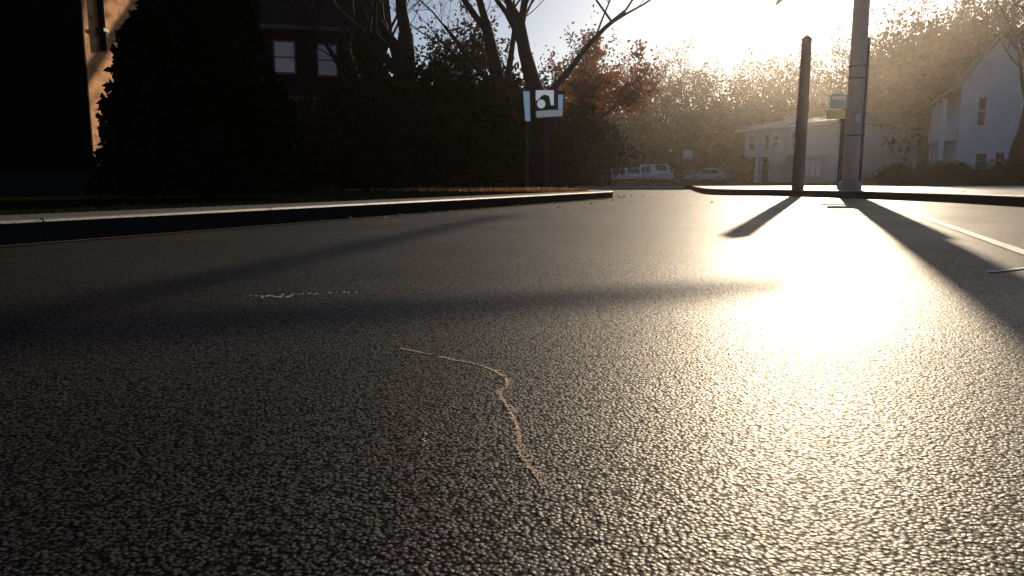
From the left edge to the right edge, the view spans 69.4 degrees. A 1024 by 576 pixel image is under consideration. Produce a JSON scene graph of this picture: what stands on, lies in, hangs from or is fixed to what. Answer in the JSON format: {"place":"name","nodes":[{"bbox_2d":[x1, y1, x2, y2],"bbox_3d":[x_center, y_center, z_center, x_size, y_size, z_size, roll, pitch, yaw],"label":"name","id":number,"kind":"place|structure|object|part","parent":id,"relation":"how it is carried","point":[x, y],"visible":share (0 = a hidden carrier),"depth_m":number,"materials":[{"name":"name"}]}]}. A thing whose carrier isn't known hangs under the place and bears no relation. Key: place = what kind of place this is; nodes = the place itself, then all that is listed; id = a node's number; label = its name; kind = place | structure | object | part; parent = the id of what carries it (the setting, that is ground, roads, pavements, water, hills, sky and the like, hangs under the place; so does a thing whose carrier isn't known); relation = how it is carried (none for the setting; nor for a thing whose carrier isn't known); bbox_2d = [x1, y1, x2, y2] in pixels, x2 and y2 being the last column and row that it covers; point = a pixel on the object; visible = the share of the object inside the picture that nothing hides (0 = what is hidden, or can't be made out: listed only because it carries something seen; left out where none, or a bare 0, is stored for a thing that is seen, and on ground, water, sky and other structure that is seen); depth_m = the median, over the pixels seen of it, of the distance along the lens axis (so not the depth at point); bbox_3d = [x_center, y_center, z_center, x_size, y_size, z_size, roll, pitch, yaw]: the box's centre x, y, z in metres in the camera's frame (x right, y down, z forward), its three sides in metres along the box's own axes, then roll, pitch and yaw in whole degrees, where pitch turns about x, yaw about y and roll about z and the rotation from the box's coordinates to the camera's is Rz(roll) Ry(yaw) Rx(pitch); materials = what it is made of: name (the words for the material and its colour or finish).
{"place":"outdoors","nodes":[
{"label":"outdoors","id":0,"kind":"place"},
{"bbox_2d":[0,187,572,214],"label":"verge","id":1,"kind":"structure","parent":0,"point":[41,198],"depth_m":8.51,"materials":[{"name":"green plant"}]},
{"bbox_2d":[0,0,137,193],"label":"brick building","id":2,"kind":"structure","parent":1,"relation":"on","point":[56,59],"depth_m":11.69,"materials":[{"name":"brown brick"}]},
{"bbox_2d":[81,0,315,198],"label":"evergreen","id":3,"kind":"object","parent":1,"relation":"on","point":[197,101],"visible":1,"depth_m":7.86,"materials":[{"name":"green plant"}]},
{"bbox_2d":[330,0,433,186],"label":"tree","id":4,"kind":"object","parent":1,"relation":"on","point":[404,42],"visible":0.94,"depth_m":24.26,"materials":[{"name":"brown plant"}]},
{"bbox_2d":[409,70,520,187],"bbox_3d":[-1.273,-4.126,19.536,3.037,3.178,2.604,0,8,0],"label":"shrub","id":5,"kind":"object","parent":1,"relation":"on","point":[477,154],"visible":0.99,"depth_m":19.09,"materials":[{"name":"green plant"}]},
{"bbox_2d":[522,90,530,186],"bbox_3d":[0.371,-3.732,18.646,0.223,2.438,0.120,0,8,0],"label":"banner sign","id":6,"kind":"object","parent":1,"relation":"on","point":[527,103],"visible":0.88,"depth_m":18.51,"materials":[{"name":"white metal"}]},
{"bbox_2d":[503,114,588,187],"bbox_3d":[0.760,-3.871,21.234,2.957,2.181,2.694,0,8,0],"label":"shrub","id":7,"kind":"object","parent":1,"relation":"on","point":[565,161],"visible":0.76,"depth_m":20.53,"materials":[{"name":"green plant"}]},
{"bbox_2d":[534,89,564,186],"bbox_3d":[0.940,-3.739,18.626,0.760,2.458,0.178,0,8,0],"label":"square sign","id":8,"kind":"object","parent":1,"relation":"on","point":[549,104],"visible":0.98,"depth_m":18.44,"materials":[{"name":"white metal"}]},
{"bbox_2d":[0,187,601,217],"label":"pavement","id":9,"kind":"structure","parent":0,"point":[86,213],"depth_m":6.03,"materials":[{"name":"grey concrete"}]},
{"bbox_2d":[370,49,498,187],"bbox_3d":[-2.535,-5.437,23.423,4.328,4.662,4.084,-4,9,-28],"label":"shrub","id":10,"kind":"object","parent":9,"relation":"on","point":[411,110],"visible":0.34,"depth_m":22.87,"materials":[{"name":"green plant"}]},
{"bbox_2d":[0,190,1023,575],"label":"road","id":11,"kind":"structure","parent":0,"point":[700,384],"depth_m":1.22,"materials":[{"name":"grey asphalt"}]},
{"bbox_2d":[249,292,356,297],"bbox_3d":[-0.637,0.021,2.268,0.326,0.001,0.076,-2,9,-17],"label":"chalk mark","id":12,"kind":"object","parent":11,"relation":"on","point":[290,296],"visible":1,"depth_m":2.25,"materials":[{"name":"white"}]},
{"bbox_2d":[0,192,612,246],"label":"kerb face","id":13,"kind":"object","parent":11,"relation":"on","point":[12,234],"visible":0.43,"depth_m":5.33},
{"bbox_2d":[0,186,612,223],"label":"kerb","id":14,"kind":"structure","parent":11,"relation":"on","point":[81,217],"depth_m":5.41,"materials":[{"name":"grey concrete"}]},
{"bbox_2d":[30,195,535,241],"bbox_3d":[-5.793,0.149,0.905,11.920,0.140,47.783,1,8,7],"label":"kerb joint","id":15,"kind":"object","parent":14,"relation":"on","point":[269,207],"visible":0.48,"depth_m":4.13,"materials":[{"name":"soil"}]},
{"bbox_2d":[2,197,614,245],"bbox_3d":[-16.689,-1.398,11.946,36.323,0.001,59.598,-6,10,-34],"label":"gutter","id":16,"kind":"object","parent":11,"relation":"on","point":[241,227],"visible":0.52,"depth_m":5.30,"materials":[{"name":"grey concrete"}]},
{"bbox_2d":[307,36,446,180],"bbox_3d":[-4.260,-5.963,25.322,5.317,5.209,4.155,0,8,0],"label":"shrub","id":17,"kind":"object","parent":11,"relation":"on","point":[370,71],"visible":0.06,"depth_m":24.71,"materials":[{"name":"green plant"}]},
{"bbox_2d":[380,0,543,187],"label":"oak tree","id":18,"kind":"object","parent":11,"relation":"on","point":[483,22],"visible":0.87,"depth_m":24.09,"materials":[{"name":"brown plant"}]},
{"bbox_2d":[400,348,547,488],"bbox_3d":[-0.037,0.174,1.222,0.140,0.001,0.766,-3,9,-20],"label":"crack","id":19,"kind":"object","parent":11,"relation":"on","point":[518,440],"visible":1,"depth_m":1.05,"materials":[{"name":"grey asphalt"}]},
{"bbox_2d":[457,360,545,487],"bbox_3d":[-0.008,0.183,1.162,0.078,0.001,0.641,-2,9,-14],"label":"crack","id":20,"kind":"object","parent":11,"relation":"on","point":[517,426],"visible":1,"depth_m":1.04,"materials":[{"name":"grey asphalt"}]},
{"bbox_2d":[432,186,683,189],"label":"kerb","id":21,"kind":"structure","parent":11,"relation":"on","point":[635,187],"depth_m":26.58,"materials":[{"name":"concrete"}]},
{"bbox_2d":[494,0,650,187],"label":"oak tree","id":22,"kind":"object","parent":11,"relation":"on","point":[527,61],"visible":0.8,"depth_m":21.98,"materials":[{"name":"brown plant"}]},
{"bbox_2d":[311,186,1023,225],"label":"leaf litter","id":23,"kind":"object","parent":11,"relation":"on","point":[521,189],"visible":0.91,"depth_m":14.13,"materials":[{"name":"brown plant"}]},
{"bbox_2d":[692,187,1023,206],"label":"kerb face","id":24,"kind":"object","parent":11,"relation":"on","point":[1005,201],"visible":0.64,"depth_m":13.44},
{"bbox_2d":[692,186,1023,197],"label":"kerb","id":25,"kind":"structure","parent":11,"relation":"on","point":[875,192],"depth_m":13.56,"materials":[{"name":"grey concrete"}]},
{"bbox_2d":[868,200,1023,254],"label":"road marking","id":26,"kind":"object","parent":11,"relation":"on","point":[1008,246],"visible":1,"depth_m":4.92,"materials":[{"name":"paint"}]},
{"bbox_2d":[987,267,1023,271],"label":"road marking","id":27,"kind":"object","parent":11,"relation":"on","point":[1005,269],"visible":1,"depth_m":2.89,"materials":[{"name":"paint"}]},
{"bbox_2d":[508,184,652,185],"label":"verge","id":28,"kind":"structure","parent":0,"point":[622,185],"depth_m":32.60,"materials":[{"name":"green plant"}]},
{"bbox_2d":[257,0,366,90],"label":"oak tree","id":29,"kind":"object","parent":28,"relation":"on","point":[336,59],"visible":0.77,"depth_m":26.75,"materials":[{"name":"brown plant"}]},
{"bbox_2d":[257,0,391,179],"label":"dark house","id":30,"kind":"structure","parent":28,"relation":"on","point":[298,67],"depth_m":28.42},
{"bbox_2d":[272,40,296,74],"bbox_3d":[-8.685,-8.813,28.226,0.848,1.263,0.090,-2,8,-12],"label":"window","id":31,"kind":"structure","parent":30,"relation":"in","point":[284,51],"depth_m":28.23,"materials":[{"name":"grey glass"}]},
{"bbox_2d":[316,43,338,76],"bbox_3d":[-7.136,-8.801,28.560,0.808,1.264,0.090,-2,8,-12],"label":"window","id":32,"kind":"structure","parent":30,"relation":"in","point":[326,67],"depth_m":28.56,"materials":[{"name":"grey glass"}]},
{"bbox_2d":[414,0,515,97],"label":"maple tree","id":33,"kind":"object","parent":28,"relation":"on","point":[476,46],"visible":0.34,"depth_m":29.36,"materials":[{"name":"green plant"}]},
{"bbox_2d":[466,59,560,185],"bbox_3d":[-0.241,-5.846,26.188,4.184,4.700,3.965,-7,11,-41],"label":"shrub","id":34,"kind":"object","parent":28,"relation":"on","point":[518,105],"visible":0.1,"depth_m":25.79,"materials":[{"name":"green plant"}]},
{"bbox_2d":[516,77,579,182],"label":"thicket","id":35,"kind":"object","parent":28,"relation":"on","point":[546,88],"depth_m":48.29,"materials":[{"name":"brown plant"}]},
{"bbox_2d":[522,4,618,110],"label":"bare tree","id":36,"kind":"object","parent":28,"relation":"on","point":[567,60],"visible":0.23,"depth_m":56.88,"materials":[{"name":"brown plant"}]},
{"bbox_2d":[532,24,665,185],"bbox_3d":[3.376,-7.926,32.246,4.666,7.111,6.917,-4,9,-26],"label":"maple tree","id":37,"kind":"object","parent":28,"relation":"on","point":[586,89],"visible":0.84,"depth_m":30.51,"materials":[{"name":"orange plant"}]},
{"bbox_2d":[555,99,644,185],"bbox_3d":[2.622,-5.752,29.469,4.589,3.549,4.513,-7,11,-41],"label":"shrub","id":38,"kind":"object","parent":28,"relation":"on","point":[594,152],"visible":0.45,"depth_m":28.90,"materials":[{"name":"green plant"}]},
{"bbox_2d":[582,123,622,183],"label":"thicket","id":39,"kind":"object","parent":28,"relation":"on","point":[621,132],"visible":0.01,"depth_m":68.18,"materials":[{"name":"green plant"}]},
{"bbox_2d":[602,183,691,189],"bbox_3d":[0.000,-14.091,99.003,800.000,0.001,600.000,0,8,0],"label":"ground","id":40,"kind":"structure","parent":0,"point":[687,187],"depth_m":50.26,"materials":[{"name":"soil"}]},
{"bbox_2d":[387,0,1023,131],"label":"sky","id":41,"kind":"structure","parent":0,"point":[723,23],"materials":[{"name":"white"}]},
{"bbox_2d":[631,159,916,181],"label":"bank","id":42,"kind":"structure","parent":0,"point":[679,178],"depth_m":96.00,"materials":[{"name":"plant"}]},
{"bbox_2d":[602,170,1023,185],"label":"lawn","id":43,"kind":"structure","parent":0,"point":[867,181],"depth_m":33.07,"materials":[{"name":"green plant"}]},
{"bbox_2d":[551,52,619,122],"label":"bare tree","id":44,"kind":"object","parent":43,"relation":"on","point":[603,84],"visible":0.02,"depth_m":89.37,"materials":[{"name":"brown plant"}]},
{"bbox_2d":[611,169,623,180],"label":"parked car","id":45,"kind":"object","parent":43,"relation":"on","point":[620,176],"visible":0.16,"depth_m":83.22,"materials":[{"name":"white paint"}]},
{"bbox_2d":[623,168,642,181],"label":"parked car","id":46,"kind":"object","parent":43,"relation":"on","point":[632,173],"visible":0.9,"depth_m":78.15,"materials":[{"name":"silver metal"}]},
{"bbox_2d":[601,96,672,181],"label":"thicket","id":47,"kind":"object","parent":43,"relation":"on","point":[629,132],"visible":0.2,"depth_m":89.75,"materials":[{"name":"brown plant"}]},
{"bbox_2d":[602,32,694,181],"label":"bare tree","id":48,"kind":"object","parent":43,"relation":"on","point":[641,113],"visible":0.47,"depth_m":86.14,"materials":[{"name":"brown plant"}]},
{"bbox_2d":[600,28,700,121],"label":"bare tree","id":49,"kind":"object","parent":43,"relation":"on","point":[659,77],"visible":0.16,"depth_m":90.86,"materials":[{"name":"brown plant"}]},
{"bbox_2d":[640,164,673,181],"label":"parked van","id":50,"kind":"object","parent":43,"relation":"on","point":[655,172],"visible":0.88,"depth_m":75.94,"materials":[{"name":"white paint"}]},
{"bbox_2d":[620,75,719,181],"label":"thicket","id":51,"kind":"object","parent":43,"relation":"on","point":[667,148],"visible":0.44,"depth_m":90.31,"materials":[{"name":"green plant"}]},
{"bbox_2d":[624,33,729,114],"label":"bare tree","id":52,"kind":"object","parent":43,"relation":"on","point":[683,70],"visible":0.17,"depth_m":96.93,"materials":[{"name":"brown plant"}]},
{"bbox_2d":[683,150,692,181],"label":"road sign","id":53,"kind":"object","parent":43,"relation":"on","point":[688,154],"visible":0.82,"depth_m":68.90,"materials":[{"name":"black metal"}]},
{"bbox_2d":[653,41,742,181],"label":"bare tree","id":54,"kind":"object","parent":43,"relation":"on","point":[707,81],"visible":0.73,"depth_m":88.31,"materials":[{"name":"brown plant"}]},
{"bbox_2d":[683,168,725,181],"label":"parked car","id":55,"kind":"object","parent":43,"relation":"on","point":[715,175],"visible":0.93,"depth_m":78.24,"materials":[{"name":"white paint"}]},
{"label":"side window","id":56,"kind":"part","parent":55,"relation":"part of","materials":[{"name":"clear glass"}]},
{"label":"side window","id":57,"kind":"part","parent":55,"relation":"part of","materials":[{"name":"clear glass"}]},
{"bbox_2d":[666,79,759,181],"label":"thicket","id":58,"kind":"object","parent":43,"relation":"on","point":[712,141],"visible":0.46,"depth_m":90.49,"materials":[{"name":"brown plant"}]},
{"bbox_2d":[686,34,790,179],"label":"bare tree","id":59,"kind":"object","parent":43,"relation":"on","point":[732,91],"visible":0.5,"depth_m":88.71,"materials":[{"name":"brown plant"}]},
{"bbox_2d":[710,71,795,181],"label":"thicket","id":60,"kind":"object","parent":43,"relation":"on","point":[737,142],"visible":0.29,"depth_m":89.40,"materials":[{"name":"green plant"}]},
{"bbox_2d":[715,33,836,181],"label":"bare tree","id":61,"kind":"object","parent":43,"relation":"on","point":[780,90],"visible":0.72,"depth_m":84.73,"materials":[{"name":"brown plant"}]},
{"bbox_2d":[736,27,848,116],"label":"bare tree","id":62,"kind":"object","parent":43,"relation":"on","point":[786,79],"visible":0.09,"depth_m":88.45,"materials":[{"name":"brown plant"}]},
{"bbox_2d":[743,27,848,117],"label":"bare tree","id":63,"kind":"object","parent":43,"relation":"on","point":[796,79],"visible":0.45,"depth_m":85.93,"materials":[{"name":"brown plant"}]},
{"bbox_2d":[762,68,844,161],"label":"thicket","id":64,"kind":"object","parent":43,"relation":"on","point":[810,100],"visible":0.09,"depth_m":86.68,"materials":[{"name":"brown plant"}]},
{"bbox_2d":[735,109,923,182],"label":"white house","id":65,"kind":"structure","parent":43,"relation":"on","point":[774,142],"depth_m":57.15,"materials":[{"name":"white paint"}]},
{"bbox_2d":[748,135,756,150],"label":"window","id":66,"kind":"structure","parent":65,"relation":"in","point":[752,139],"depth_m":63.84,"materials":[{"name":"grey glass"}]},
{"bbox_2d":[764,134,768,149],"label":"window","id":67,"kind":"structure","parent":65,"relation":"in","point":[766,136],"depth_m":62.21,"materials":[{"name":"grey glass"}]},
{"bbox_2d":[772,135,779,147],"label":"window","id":68,"kind":"structure","parent":65,"relation":"in","point":[775,138],"depth_m":60.45,"materials":[{"name":"grey glass"}]},
{"bbox_2d":[791,132,794,147],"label":"window","id":69,"kind":"structure","parent":65,"relation":"in","point":[793,133],"depth_m":59.26,"materials":[{"name":"grey glass"}]},
{"bbox_2d":[804,155,825,181],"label":"garage door","id":70,"kind":"structure","parent":65,"relation":"in","point":[814,164],"depth_m":57.17,"materials":[{"name":"white paint"}]},
{"bbox_2d":[815,90,845,115],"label":"thicket","id":71,"kind":"object","parent":43,"relation":"on","point":[822,108],"depth_m":70.17,"materials":[{"name":"brown plant"}]},
{"bbox_2d":[797,14,899,99],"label":"bare tree","id":72,"kind":"object","parent":43,"relation":"on","point":[840,54],"visible":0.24,"depth_m":81.63,"materials":[{"name":"brown plant"}]},
{"bbox_2d":[824,31,887,96],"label":"bare tree","id":73,"kind":"object","parent":43,"relation":"on","point":[839,88],"depth_m":71.45,"materials":[{"name":"brown plant"}]},
{"bbox_2d":[825,1,950,107],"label":"bare tree","id":74,"kind":"object","parent":43,"relation":"on","point":[844,75],"visible":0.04,"depth_m":65.66,"materials":[{"name":"brown plant"}]},
{"bbox_2d":[837,9,958,167],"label":"thicket","id":75,"kind":"object","parent":43,"relation":"on","point":[879,87],"visible":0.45,"depth_m":57.05,"materials":[{"name":"brown plant"}]},
{"bbox_2d":[871,161,929,183],"bbox_3d":[15.562,-4.558,29.557,2.290,1.035,1.487,0,8,0],"label":"hedge","id":76,"kind":"object","parent":43,"relation":"on","point":[898,173],"visible":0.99,"depth_m":29.40,"materials":[{"name":"green plant"}]},
{"bbox_2d":[870,0,996,169],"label":"thicket","id":77,"kind":"object","parent":43,"relation":"on","point":[950,44],"visible":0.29,"depth_m":56.55,"materials":[{"name":"brown plant"}]},
{"bbox_2d":[868,0,1023,52],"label":"bare tree","id":78,"kind":"object","parent":43,"relation":"on","point":[997,32],"visible":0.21,"depth_m":61.84,"materials":[{"name":"brown plant"}]},
{"bbox_2d":[870,0,1023,70],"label":"bare tree","id":79,"kind":"object","parent":43,"relation":"on","point":[983,26],"visible":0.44,"depth_m":58.00,"materials":[{"name":"brown plant"}]},
{"bbox_2d":[921,160,981,183],"bbox_3d":[17.280,-4.539,29.141,2.432,1.116,1.376,0,8,0],"label":"hedge","id":80,"kind":"object","parent":43,"relation":"on","point":[947,172],"visible":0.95,"depth_m":28.91,"materials":[{"name":"green plant"}]},
{"bbox_2d":[921,30,1023,169],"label":"gabled house","id":81,"kind":"structure","parent":43,"relation":"on","point":[973,115],"depth_m":44.33,"materials":[{"name":"white paint"}]},
{"bbox_2d":[974,152,987,168],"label":"window","id":82,"kind":"structure","parent":81,"relation":"in","point":[983,156],"depth_m":44.60,"materials":[{"name":"white glass"}]},
{"bbox_2d":[976,96,987,126],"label":"window","id":83,"kind":"structure","parent":81,"relation":"in","point":[982,104],"depth_m":44.24,"materials":[{"name":"white glass"}]},
{"bbox_2d":[993,151,1005,166],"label":"window","id":84,"kind":"structure","parent":81,"relation":"in","point":[997,155],"depth_m":44.19,"materials":[{"name":"white glass"}]},
{"bbox_2d":[925,0,1023,58],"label":"thicket","id":85,"kind":"object","parent":43,"relation":"on","point":[943,18],"visible":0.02,"depth_m":62.69,"materials":[{"name":"plant"}]},
{"bbox_2d":[963,156,1023,183],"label":"hedge","id":86,"kind":"object","parent":43,"relation":"on","point":[1012,172],"visible":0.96,"depth_m":28.52,"materials":[{"name":"green plant"}]},
{"bbox_2d":[967,0,1023,179],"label":"yard tree","id":87,"kind":"object","parent":43,"relation":"on","point":[1017,148],"visible":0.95,"depth_m":32.06,"materials":[{"name":"brown plant"}]},
{"bbox_2d":[701,186,1023,195],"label":"pavement","id":88,"kind":"structure","parent":0,"point":[1006,190],"depth_m":18.81,"materials":[{"name":"concrete"}]},
{"bbox_2d":[791,35,811,189],"bbox_3d":[6.440,-3.873,16.413,0.280,3.362,0.264,0,8,0],"label":"wooden post","id":89,"kind":"object","parent":88,"relation":"on","point":[798,172],"visible":1,"depth_m":16.35,"materials":[{"name":"brown wood"}]},
{"bbox_2d":[826,94,846,188],"bbox_3d":[7.352,-3.322,16.877,0.481,2.135,0.120,0,8,0],"label":"bus stop sign","id":90,"kind":"object","parent":88,"relation":"on","point":[838,101],"visible":0.89,"depth_m":16.73,"materials":[{"name":"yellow metal"}]},
{"bbox_2d":[838,0,870,189],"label":"utility pole","id":91,"kind":"object","parent":88,"relation":"on","point":[858,66],"visible":0.93,"depth_m":15.76,"materials":[{"name":"concrete"}]}
]}

